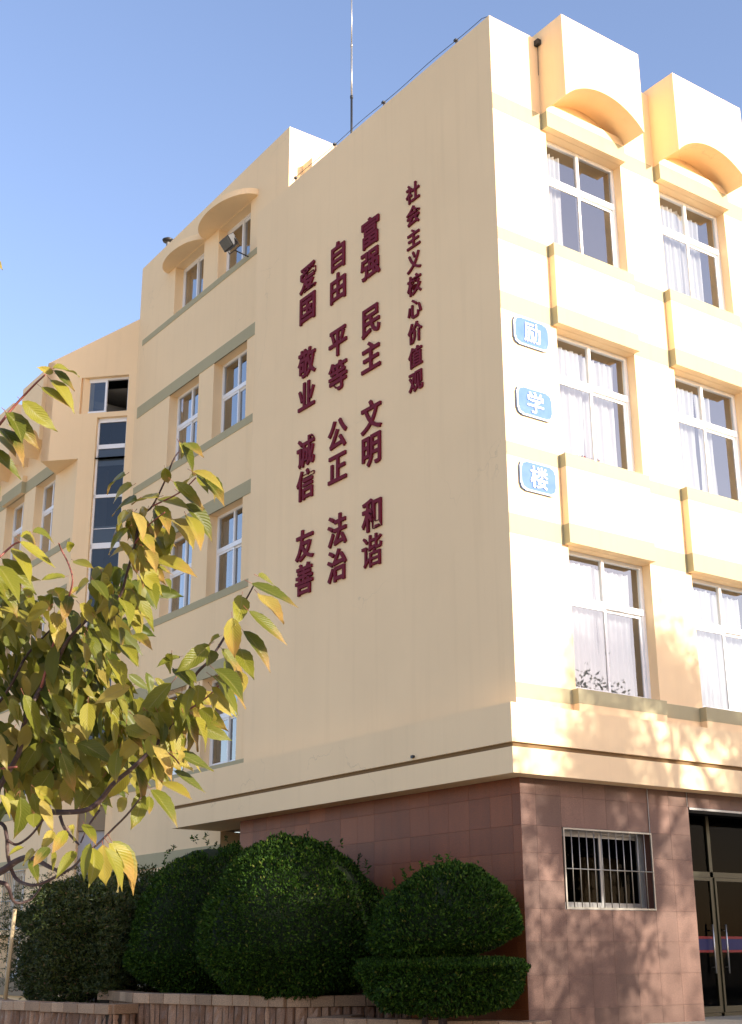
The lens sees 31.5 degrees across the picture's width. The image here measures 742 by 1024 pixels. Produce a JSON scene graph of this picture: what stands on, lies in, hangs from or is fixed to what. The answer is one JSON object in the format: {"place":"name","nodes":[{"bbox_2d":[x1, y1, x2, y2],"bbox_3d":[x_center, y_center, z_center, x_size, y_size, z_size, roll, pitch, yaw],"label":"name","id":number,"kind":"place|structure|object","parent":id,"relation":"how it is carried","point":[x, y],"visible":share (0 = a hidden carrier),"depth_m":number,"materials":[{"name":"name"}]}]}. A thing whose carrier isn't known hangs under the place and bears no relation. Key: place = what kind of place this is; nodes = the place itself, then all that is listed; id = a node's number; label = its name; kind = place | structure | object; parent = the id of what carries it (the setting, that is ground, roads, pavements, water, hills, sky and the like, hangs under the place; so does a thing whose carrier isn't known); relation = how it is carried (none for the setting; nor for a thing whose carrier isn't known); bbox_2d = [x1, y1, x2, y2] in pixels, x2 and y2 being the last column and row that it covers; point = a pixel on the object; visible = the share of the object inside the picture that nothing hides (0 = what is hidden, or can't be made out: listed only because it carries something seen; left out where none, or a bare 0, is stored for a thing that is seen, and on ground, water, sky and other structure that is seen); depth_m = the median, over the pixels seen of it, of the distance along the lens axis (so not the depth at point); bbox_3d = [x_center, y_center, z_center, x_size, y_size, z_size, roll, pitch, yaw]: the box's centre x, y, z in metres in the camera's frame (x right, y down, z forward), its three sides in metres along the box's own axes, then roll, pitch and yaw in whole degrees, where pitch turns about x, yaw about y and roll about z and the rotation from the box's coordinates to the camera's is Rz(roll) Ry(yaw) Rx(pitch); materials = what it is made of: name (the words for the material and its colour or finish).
{"place":"outdoors","nodes":[
{"label":"outdoors","id":0,"kind":"place"},
{"bbox_2d":[0,0,741,832],"label":"sky","id":1,"kind":"structure","parent":0,"point":[121,121],"materials":[{"name":"blue"}]},
{"label":"ground","id":2,"kind":"structure","parent":0,"visible":0},
{"bbox_2d":[0,997,138,1023],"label":"stone planter","id":3,"kind":"object","parent":2,"relation":"on","point":[12,1011],"visible":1,"depth_m":20.18,"materials":[{"name":"stone"}]},
{"bbox_2d":[3,909,16,999],"bbox_3d":[-6.076,7.677,22.000,0.070,1.966,0.757,6,-20,-18],"label":"bamboo pole","id":4,"kind":"object","parent":3,"relation":"on","point":[9,957],"visible":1,"depth_m":21.97,"materials":[{"name":"beige wood"}]},
{"bbox_2d":[0,862,165,1002],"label":"feathery shrub","id":5,"kind":"object","parent":3,"relation":"in","point":[72,947],"visible":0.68,"depth_m":21.73,"materials":[{"name":"green plant"}]},
{"bbox_2d":[0,261,297,903],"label":"cherry tree","id":6,"kind":"object","parent":2,"relation":"on","point":[54,756],"visible":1,"depth_m":2.64,"materials":[{"name":"green plant"}]},
{"bbox_2d":[97,988,410,1023],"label":"stone planter","id":7,"kind":"object","parent":2,"relation":"on","point":[156,1007],"visible":0.77,"depth_m":18.56,"materials":[{"name":"stone"}]},
{"bbox_2d":[121,832,245,993],"bbox_3d":[-2.611,6.534,21.229,2.744,2.641,2.669,13,-22,-33],"label":"domed shrub","id":8,"kind":"object","parent":7,"relation":"in","point":[160,954],"visible":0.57,"depth_m":20.35,"materials":[{"name":"green plant"}]},
{"bbox_2d":[193,829,383,1001],"bbox_3d":[-1.105,5.864,19.097,2.948,2.558,2.888,13,-22,-33],"label":"domed shrub","id":9,"kind":"object","parent":7,"relation":"in","point":[292,915],"visible":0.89,"depth_m":18.13,"materials":[{"name":"green plant"}]},
{"bbox_2d":[0,14,741,1023],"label":"school building","id":10,"kind":"structure","parent":2,"relation":"on","point":[546,690],"depth_m":21.46,"materials":[{"name":"beige paint"}]},
{"bbox_2d":[0,647,11,697],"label":"window","id":11,"kind":"structure","parent":10,"relation":"in","point":[7,650],"depth_m":34.75,"materials":[{"name":"white"}]},
{"bbox_2d":[5,935,19,977],"bbox_3d":[-8.168,10.302,30.462,0.070,0.950,1.350,13,-22,-33],"label":"window","id":12,"kind":"structure","parent":10,"relation":"in","point":[12,968],"depth_m":30.66,"materials":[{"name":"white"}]},
{"bbox_2d":[10,502,23,560],"bbox_3d":[-9.446,0.738,35.497,0.080,2.100,1.350,13,-22,-33],"label":"window","id":13,"kind":"structure","parent":10,"relation":"in","point":[18,511],"depth_m":35.90,"materials":[{"name":"white glass"}]},
{"bbox_2d":[9,871,25,928],"bbox_3d":[-8.174,9.127,30.857,0.070,1.330,1.350,13,-22,-33],"label":"window","id":14,"kind":"structure","parent":10,"relation":"in","point":[22,871],"depth_m":31.15,"materials":[{"name":"white"}]},
{"bbox_2d":[76,831,104,875],"bbox_3d":[-6.241,9.191,28.878,0.660,4.230,0.040,-3,-19,9],"label":"window","id":15,"kind":"structure","parent":10,"relation":"in","point":[100,834],"depth_m":29.47,"materials":[{"name":"grey"}]},
{"bbox_2d":[73,417,126,800],"bbox_3d":[-6.387,2.109,31.252,0.601,9.370,0.601,13,-22,-33],"label":"stair window","id":16,"kind":"structure","parent":10,"relation":"in","point":[111,437],"depth_m":32.10,"materials":[{"name":"white"}]},
{"bbox_2d":[32,611,172,640],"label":"window","id":17,"kind":"structure","parent":10,"relation":"in","point":[39,632],"depth_m":33.11,"materials":[{"name":"white"}]},
{"bbox_2d":[39,479,176,610],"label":"window","id":18,"kind":"structure","parent":10,"relation":"in","point":[49,491],"depth_m":34.18,"materials":[{"name":"white glass"}]},
{"bbox_2d":[88,377,182,458],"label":"window","id":19,"kind":"structure","parent":10,"relation":"in","point":[105,384],"depth_m":33.98,"materials":[{"name":"white plastic"}]},
{"bbox_2d":[162,237,172,245],"bbox_3d":[-5.123,-6.562,33.077,0.298,0.760,0.298,13,-22,-33],"label":"vent pipe","id":20,"kind":"object","parent":10,"relation":"attached to","point":[166,240],"visible":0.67,"depth_m":33.11,"materials":[{"name":"grey metal"}]},
{"bbox_2d":[167,683,236,774],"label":"window","id":21,"kind":"structure","parent":10,"relation":"in","point":[173,696],"depth_m":27.49,"materials":[{"name":"white"}]},
{"bbox_2d":[168,513,241,612],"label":"window","id":22,"kind":"structure","parent":10,"relation":"in","point":[184,549],"depth_m":29.42,"materials":[{"name":"white"}]},
{"bbox_2d":[175,364,245,461],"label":"window","id":23,"kind":"structure","parent":10,"relation":"in","point":[188,427],"depth_m":30.47,"materials":[{"name":"white"}]},
{"bbox_2d":[182,242,249,307],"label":"window","id":24,"kind":"structure","parent":10,"relation":"in","point":[193,274],"depth_m":31.60,"materials":[{"name":"white"}]},
{"bbox_2d":[209,680,236,765],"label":"window","id":25,"kind":"structure","parent":10,"relation":"in","point":[224,716],"depth_m":26.61,"materials":[{"name":"white plastic"}]},
{"bbox_2d":[215,504,242,592],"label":"window","id":26,"kind":"structure","parent":10,"relation":"in","point":[225,550],"depth_m":27.88,"materials":[{"name":"white"}]},
{"bbox_2d":[219,233,248,256],"bbox_3d":[-2.949,-5.821,28.744,0.655,0.362,0.463,13,-22,-33],"label":"floodlight","id":27,"kind":"object","parent":10,"relation":"attached to","point":[230,241],"visible":1,"depth_m":28.55,"materials":[{"name":"grey metal"}]},
{"bbox_2d":[221,349,246,432],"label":"window","id":28,"kind":"structure","parent":10,"relation":"in","point":[240,360],"depth_m":29.00,"materials":[{"name":"white plastic"}]},
{"bbox_2d":[226,213,250,271],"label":"window","id":29,"kind":"structure","parent":10,"relation":"in","point":[243,222],"depth_m":29.95,"materials":[{"name":"white plastic"}]},
{"bbox_2d":[295,561,313,596],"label":"wall character","id":30,"kind":"structure","parent":10,"relation":"attached to","point":[304,578],"depth_m":23.10,"materials":[{"name":"red"}]},
{"bbox_2d":[295,530,313,562],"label":"wall character","id":31,"kind":"structure","parent":10,"relation":"attached to","point":[307,542],"depth_m":23.31,"materials":[{"name":"red"}]},
{"bbox_2d":[296,434,314,469],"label":"wall character","id":32,"kind":"structure","parent":10,"relation":"attached to","point":[306,454],"depth_m":23.84,"materials":[{"name":"red"}]},
{"bbox_2d":[296,468,314,502],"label":"wall character","id":33,"kind":"structure","parent":10,"relation":"attached to","point":[308,484],"depth_m":23.66,"materials":[{"name":"red"}]},
{"bbox_2d":[297,380,314,412],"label":"wall character","id":34,"kind":"structure","parent":10,"relation":"attached to","point":[302,398],"depth_m":24.22,"materials":[{"name":"red"}]},
{"bbox_2d":[298,346,315,378],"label":"wall character","id":35,"kind":"structure","parent":10,"relation":"attached to","point":[306,359],"depth_m":24.44,"materials":[{"name":"red"}]},
{"bbox_2d":[299,290,315,326],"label":"wall character","id":36,"kind":"structure","parent":10,"relation":"attached to","point":[309,309],"depth_m":24.79,"materials":[{"name":"red"}]},
{"bbox_2d":[299,259,316,295],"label":"wall character","id":37,"kind":"structure","parent":10,"relation":"attached to","point":[306,279],"depth_m":25.00,"materials":[{"name":"red"}]},
{"bbox_2d":[327,548,346,583],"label":"wall character","id":38,"kind":"structure","parent":10,"relation":"attached to","point":[333,571],"depth_m":22.30,"materials":[{"name":"red"}]},
{"bbox_2d":[327,512,346,548],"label":"wall character","id":39,"kind":"structure","parent":10,"relation":"attached to","point":[339,528],"depth_m":22.48,"materials":[{"name":"red"}]},
{"bbox_2d":[327,450,346,485],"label":"wall character","id":40,"kind":"structure","parent":10,"relation":"attached to","point":[336,457],"depth_m":22.88,"materials":[{"name":"red"}]},
{"bbox_2d":[328,324,346,356],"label":"wall character","id":41,"kind":"structure","parent":10,"relation":"attached to","point":[338,341],"depth_m":23.64,"materials":[{"name":"red"}]},
{"bbox_2d":[328,358,347,390],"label":"wall character","id":42,"kind":"structure","parent":10,"relation":"attached to","point":[336,370],"depth_m":23.42,"materials":[{"name":"red"}]},
{"bbox_2d":[330,272,345,305],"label":"wall character","id":43,"kind":"structure","parent":10,"relation":"attached to","point":[339,286],"depth_m":24.00,"materials":[{"name":"red"}]},
{"bbox_2d":[328,418,347,450],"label":"wall character","id":44,"kind":"structure","parent":10,"relation":"attached to","point":[334,445],"depth_m":23.09,"materials":[{"name":"red"}]},
{"bbox_2d":[331,240,345,273],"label":"wall character","id":45,"kind":"structure","parent":10,"relation":"attached to","point":[342,250],"depth_m":24.19,"materials":[{"name":"red"}]},
{"bbox_2d":[350,0,352,133],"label":"antenna mast","id":46,"kind":"object","parent":10,"relation":"attached to","point":[351,106],"visible":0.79,"depth_m":25.55,"materials":[{"name":"grey metal"}]},
{"bbox_2d":[360,244,380,282],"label":"wall character","id":47,"kind":"structure","parent":10,"relation":"attached to","point":[369,256],"depth_m":23.20,"materials":[{"name":"red"}]},
{"bbox_2d":[361,213,379,250],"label":"wall character","id":48,"kind":"structure","parent":10,"relation":"attached to","point":[369,229],"depth_m":23.40,"materials":[{"name":"red plastic"}]},
{"bbox_2d":[361,302,380,339],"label":"wall character","id":49,"kind":"structure","parent":10,"relation":"attached to","point":[370,322],"depth_m":22.86,"materials":[{"name":"red"}]},
{"bbox_2d":[360,400,381,435],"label":"wall character","id":50,"kind":"structure","parent":10,"relation":"attached to","point":[374,408],"depth_m":22.29,"materials":[{"name":"red"}]},
{"bbox_2d":[361,342,380,375],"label":"wall character","id":51,"kind":"structure","parent":10,"relation":"attached to","point":[372,356],"depth_m":22.63,"materials":[{"name":"red plastic"}]},
{"bbox_2d":[361,430,381,466],"bbox_3d":[0.006,-1.038,22.102,0.035,0.559,0.532,13,-22,-33],"label":"chinese character","id":52,"kind":"object","parent":10,"relation":"attached to","point":[369,447],"depth_m":22.08,"materials":[{"name":"red plastic"}]},
{"bbox_2d":[361,497,381,532],"bbox_3d":[0.011,0.043,21.738,0.035,0.570,0.552,13,-22,-33],"label":"chinese character","id":53,"kind":"object","parent":10,"relation":"attached to","point":[369,513],"depth_m":21.72,"materials":[{"name":"red"}]},
{"bbox_2d":[361,532,381,568],"bbox_3d":[0.014,0.635,21.539,0.035,0.554,0.553,13,-22,-33],"label":"chinese character","id":54,"kind":"object","parent":10,"relation":"attached to","point":[374,546],"depth_m":21.50,"materials":[{"name":"red"}]},
{"bbox_2d":[292,17,485,180],"bbox_3d":[0.181,-7.420,24.037,0.060,0.120,6.132,13,-22,-33],"label":"lightning wire","id":55,"kind":"object","parent":10,"relation":"on","point":[455,40],"visible":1,"depth_m":23.95,"materials":[{"name":"grey metal"}]},
{"bbox_2d":[406,205,419,227],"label":"chinese character","id":56,"kind":"object","parent":10,"relation":"attached to","point":[410,216],"depth_m":22.36,"materials":[{"name":"red"}]},
{"bbox_2d":[406,180,419,204],"bbox_3d":[0.715,-5.476,22.515,0.030,0.370,0.375,13,-22,-33],"label":"chinese character","id":57,"kind":"object","parent":10,"relation":"attached to","point":[410,195],"depth_m":22.49,"materials":[{"name":"red"}]},
{"bbox_2d":[407,228,420,251],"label":"chinese character","id":58,"kind":"object","parent":10,"relation":"attached to","point":[413,239],"depth_m":22.21,"materials":[{"name":"red plastic"}]},
{"bbox_2d":[407,250,420,274],"bbox_3d":[0.721,-4.220,22.093,0.030,0.373,0.380,13,-22,-33],"label":"chinese character","id":59,"kind":"object","parent":10,"relation":"attached to","point":[414,264],"depth_m":22.07,"materials":[{"name":"red"}]},
{"bbox_2d":[407,273,421,297],"bbox_3d":[0.723,-3.802,21.952,0.030,0.373,0.376,13,-22,-33],"label":"chinese character","id":60,"kind":"object","parent":10,"relation":"attached to","point":[413,286],"depth_m":21.95,"materials":[{"name":"red plastic"}]},
{"bbox_2d":[407,300,421,318],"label":"chinese character","id":61,"kind":"object","parent":10,"relation":"attached to","point":[411,313],"depth_m":21.81,"materials":[{"name":"red"}]},
{"bbox_2d":[408,321,421,344],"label":"chinese character","id":62,"kind":"object","parent":10,"relation":"attached to","point":[412,330],"depth_m":21.67,"materials":[{"name":"red"}]},
{"bbox_2d":[408,345,422,369],"bbox_3d":[0.729,-2.546,21.530,0.030,0.369,0.372,13,-22,-33],"label":"chinese character","id":63,"kind":"object","parent":10,"relation":"attached to","point":[415,358],"depth_m":21.51,"materials":[{"name":"red"}]},
{"bbox_2d":[408,368,423,393],"bbox_3d":[0.731,-2.128,21.390,0.030,0.352,0.377,13,-22,-33],"label":"chinese character","id":64,"kind":"object","parent":10,"relation":"attached to","point":[417,377],"depth_m":21.36,"materials":[{"name":"red"}]},
{"bbox_2d":[512,315,549,352],"bbox_3d":[2.455,-2.728,20.120,0.730,0.480,0.052,13,-22,-33],"label":"name plaque","id":65,"kind":"object","parent":10,"relation":"attached to","point":[530,333],"visible":1,"depth_m":20.09,"materials":[{"name":"blue plastic"}]},
{"bbox_2d":[515,385,553,422],"bbox_3d":[2.460,-1.629,19.750,0.730,0.480,0.052,13,-22,-33],"label":"name plaque","id":66,"kind":"object","parent":10,"relation":"attached to","point":[533,403],"visible":1,"depth_m":19.72,"materials":[{"name":"blue plastic"}]},
{"bbox_2d":[518,459,556,496],"bbox_3d":[2.465,-0.496,19.370,0.730,0.480,0.052,13,-22,-33],"label":"name plaque","id":67,"kind":"object","parent":10,"relation":"attached to","point":[537,478],"visible":1,"depth_m":19.34,"materials":[{"name":"blue plastic"}]},
{"bbox_2d":[546,140,619,267],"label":"window","id":68,"kind":"structure","parent":10,"relation":"in","point":[583,220],"depth_m":23.08,"materials":[{"name":"white"}]},
{"bbox_2d":[557,334,634,471],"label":"window","id":69,"kind":"structure","parent":10,"relation":"in","point":[595,411],"depth_m":21.09,"materials":[{"name":"white"}]},
{"bbox_2d":[562,829,646,910],"bbox_3d":[3.189,5.001,18.331,1.732,1.070,0.070,13,-22,-33],"label":"window","id":70,"kind":"structure","parent":10,"relation":"in","point":[582,836],"depth_m":18.39,"materials":[{"name":"grey metal"}]},
{"bbox_2d":[568,550,650,698],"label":"window","id":71,"kind":"structure","parent":10,"relation":"in","point":[610,633],"depth_m":19.93,"materials":[{"name":"white"}]},
{"bbox_2d":[659,192,725,310],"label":"window","id":72,"kind":"structure","parent":10,"relation":"in","point":[693,269],"depth_m":23.74,"materials":[{"name":"white"}]},
{"bbox_2d":[674,375,741,501],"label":"window","id":73,"kind":"structure","parent":10,"relation":"in","point":[710,450],"depth_m":22.66,"materials":[{"name":"white glass"}]},
{"bbox_2d":[694,877,722,1012],"bbox_3d":[4.819,6.506,19.785,1.190,1.960,0.104,13,-22,-33],"label":"glass door","id":74,"kind":"structure","parent":10,"relation":"in","point":[709,964],"depth_m":20.02,"materials":[{"name":"glass"}]},
{"bbox_2d":[692,578,741,711],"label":"window","id":75,"kind":"structure","parent":10,"relation":"in","point":[717,607],"depth_m":21.31,"materials":[{"name":"white"}]},
{"bbox_2d":[713,878,741,1011],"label":"glass door","id":76,"kind":"structure","parent":10,"relation":"in","point":[728,891],"depth_m":20.34,"materials":[{"name":"glass"}]},
{"bbox_2d":[307,1014,551,1023],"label":"stone planter","id":77,"kind":"object","parent":2,"relation":"on","point":[348,1019],"visible":0.99,"depth_m":16.85,"materials":[{"name":"stone"}]},
{"bbox_2d":[353,852,531,1023],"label":"tiered shrub","id":78,"kind":"object","parent":77,"relation":"on","point":[433,931],"visible":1,"depth_m":16.11,"materials":[{"name":"green plant"}]}
]}

